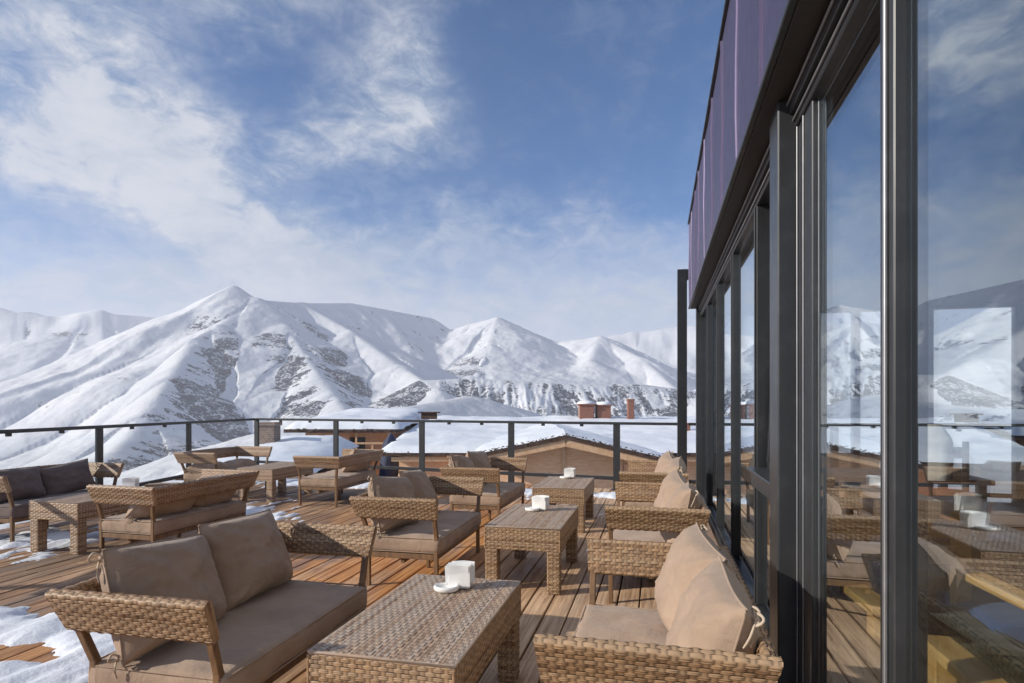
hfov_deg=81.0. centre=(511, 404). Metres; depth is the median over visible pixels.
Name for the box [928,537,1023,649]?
bench
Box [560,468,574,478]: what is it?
napkin holder
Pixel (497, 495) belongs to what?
wicker sofa
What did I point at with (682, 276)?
post
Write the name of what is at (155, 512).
wicker sofa
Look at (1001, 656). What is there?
wooden armchair
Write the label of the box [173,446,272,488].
wicker sofa
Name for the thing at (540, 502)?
napkin holder
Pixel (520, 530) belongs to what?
wicker table
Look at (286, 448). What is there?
stone shed
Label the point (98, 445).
terrace railing
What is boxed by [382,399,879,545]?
timber chalet
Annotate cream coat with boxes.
[928,424,953,480]
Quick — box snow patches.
[0,478,615,682]
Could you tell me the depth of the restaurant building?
2.51 m
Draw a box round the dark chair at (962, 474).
[928,442,973,538]
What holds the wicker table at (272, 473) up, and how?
on the deck
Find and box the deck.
[0,473,656,682]
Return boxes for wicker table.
[29,492,130,554]
[237,461,312,502]
[307,574,520,682]
[484,504,577,594]
[532,476,593,532]
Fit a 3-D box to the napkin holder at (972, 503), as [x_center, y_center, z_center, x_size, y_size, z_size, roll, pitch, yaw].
[2.440,0.536,3.214,0.127,0.121,0.206,0,0,42]
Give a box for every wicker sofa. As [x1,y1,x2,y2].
[0,458,123,541]
[44,508,376,682]
[86,468,259,562]
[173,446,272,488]
[293,449,383,506]
[349,469,484,584]
[439,451,527,519]
[533,522,782,682]
[605,468,710,603]
[619,450,688,506]
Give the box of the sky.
[0,0,989,341]
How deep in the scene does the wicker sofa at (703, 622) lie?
1.80 m
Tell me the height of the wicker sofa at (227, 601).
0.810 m
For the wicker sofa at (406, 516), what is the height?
0.820 m
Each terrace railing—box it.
[0,418,254,486]
[254,418,676,490]
[689,423,1010,497]
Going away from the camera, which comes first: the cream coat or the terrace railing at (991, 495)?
the cream coat
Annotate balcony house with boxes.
[284,408,424,475]
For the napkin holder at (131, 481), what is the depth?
6.22 m
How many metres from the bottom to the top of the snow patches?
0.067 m
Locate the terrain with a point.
(233, 352)
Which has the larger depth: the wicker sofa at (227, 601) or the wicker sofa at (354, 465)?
the wicker sofa at (354, 465)
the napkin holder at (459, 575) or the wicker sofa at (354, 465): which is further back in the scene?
the wicker sofa at (354, 465)
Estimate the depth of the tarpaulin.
23.58 m
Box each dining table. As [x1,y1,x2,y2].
[857,468,995,539]
[859,498,1023,586]
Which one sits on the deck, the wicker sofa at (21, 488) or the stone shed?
the wicker sofa at (21, 488)
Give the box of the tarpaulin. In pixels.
[379,433,398,475]
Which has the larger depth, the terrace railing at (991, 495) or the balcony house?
the balcony house
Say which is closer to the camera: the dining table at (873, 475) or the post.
the dining table at (873, 475)
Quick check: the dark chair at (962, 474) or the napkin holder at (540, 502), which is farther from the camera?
the napkin holder at (540, 502)
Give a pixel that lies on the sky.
(531, 165)
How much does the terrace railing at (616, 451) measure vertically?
1.081 m
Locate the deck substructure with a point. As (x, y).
(620, 588)
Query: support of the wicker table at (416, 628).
on the deck
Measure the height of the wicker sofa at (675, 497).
0.815 m
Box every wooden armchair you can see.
[860,510,1023,682]
[928,635,1007,682]
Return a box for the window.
[350,437,364,448]
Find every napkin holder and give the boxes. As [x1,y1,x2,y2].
[122,477,138,486]
[433,560,474,592]
[525,495,548,511]
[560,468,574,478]
[954,492,982,518]
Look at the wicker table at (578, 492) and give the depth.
6.40 m
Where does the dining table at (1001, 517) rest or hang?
on the restaurant building
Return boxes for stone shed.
[174,422,358,479]
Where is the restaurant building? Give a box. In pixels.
[687,0,1023,682]
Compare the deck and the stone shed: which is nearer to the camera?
the deck
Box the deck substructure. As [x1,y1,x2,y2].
[528,503,642,681]
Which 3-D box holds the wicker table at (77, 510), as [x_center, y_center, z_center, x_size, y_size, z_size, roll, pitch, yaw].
[-4.049,1.113,5.937,0.561,0.473,1.012,0,0,14]
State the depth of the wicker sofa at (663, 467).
6.13 m
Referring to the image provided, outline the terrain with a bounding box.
[0,286,1010,528]
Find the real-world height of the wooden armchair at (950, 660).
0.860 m
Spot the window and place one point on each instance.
(359, 439)
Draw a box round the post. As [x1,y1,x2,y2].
[677,269,688,467]
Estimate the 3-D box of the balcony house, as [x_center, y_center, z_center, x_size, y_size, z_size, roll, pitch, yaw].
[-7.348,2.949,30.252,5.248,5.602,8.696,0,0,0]

